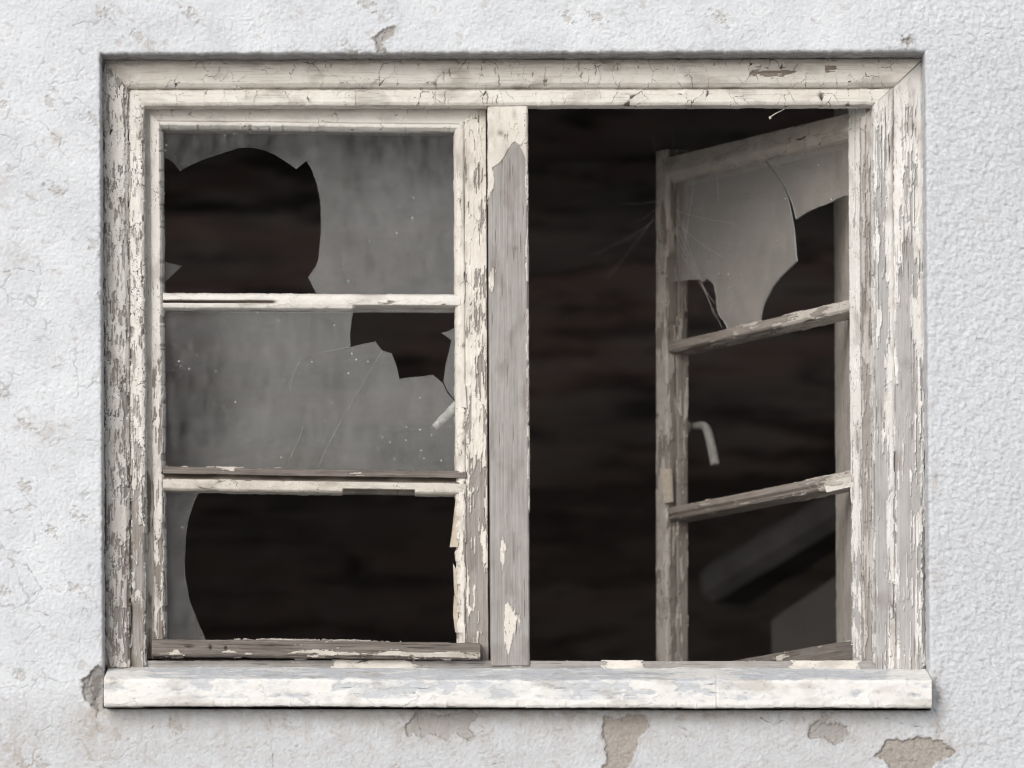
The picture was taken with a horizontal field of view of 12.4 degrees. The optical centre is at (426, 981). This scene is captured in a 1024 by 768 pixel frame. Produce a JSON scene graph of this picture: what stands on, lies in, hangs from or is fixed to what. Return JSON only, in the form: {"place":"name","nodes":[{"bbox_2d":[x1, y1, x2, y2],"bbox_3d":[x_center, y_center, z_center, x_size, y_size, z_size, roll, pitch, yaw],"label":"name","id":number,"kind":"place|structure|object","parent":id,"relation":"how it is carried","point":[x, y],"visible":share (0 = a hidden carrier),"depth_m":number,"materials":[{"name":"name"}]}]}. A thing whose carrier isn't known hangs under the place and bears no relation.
{"place":"outdoors","nodes":[
{"label":"outdoors","id":0,"kind":"place"},
{"bbox_2d":[700,494,835,604],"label":"leaning beam","id":1,"kind":"structure","parent":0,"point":[768,559],"depth_m":8.43,"materials":[{"name":"grey wood"}]},
{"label":"floor","id":2,"kind":"structure","parent":0,"visible":0},
{"bbox_2d":[164,108,835,660],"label":"masonry wall","id":3,"kind":"structure","parent":2,"relation":"on","point":[246,216],"depth_m":9.37,"materials":[{"name":"black"}]},
{"bbox_2d":[771,577,836,653],"bbox_3d":[0.747,-0.609,8.215,0.294,0.386,0.030,0,0,0],"label":"leaning board","id":4,"kind":"object","parent":2,"relation":"on","point":[808,621],"visible":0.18,"depth_m":8.20,"materials":[{"name":"grey glass"}]},
{"label":"ground","id":5,"kind":"structure","parent":0,"visible":0},
{"bbox_2d":[0,0,1023,767],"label":"house wall","id":6,"kind":"structure","parent":5,"relation":"on","point":[54,54],"depth_m":6.90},
{"bbox_2d":[102,58,931,709],"bbox_3d":[0.129,-0.890,7.112,1.245,0.986,0.501,0,0,0],"label":"window frame","id":7,"kind":"object","parent":6,"relation":"attached to","point":[888,670],"visible":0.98,"depth_m":6.95,"materials":[{"name":"beige paint"}]},
{"bbox_2d":[145,108,488,660],"bbox_3d":[-0.165,-0.887,6.989,0.525,0.840,0.094,0,0,0],"label":"casement sash","id":8,"kind":"object","parent":7,"relation":"attached to","point":[464,484],"visible":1,"depth_m":6.98,"materials":[{"name":"beige paint"}]},
{"bbox_2d":[656,108,869,660],"bbox_3d":[0.536,-0.876,7.206,0.078,0.854,0.503,0,0,-36],"label":"casement sash","id":9,"kind":"object","parent":7,"relation":"attached to","point":[676,347],"visible":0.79,"depth_m":7.30,"materials":[{"name":"white paint"}]},
{"bbox_2d":[592,128,733,324],"bbox_3d":[0.379,-1.165,7.319,0.290,0.324,0.050,0,0,42],"label":"cobweb","id":10,"kind":"object","parent":9,"relation":"attached to","point":[679,232],"visible":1,"depth_m":7.30,"materials":[{"name":"fabric"}]}
]}

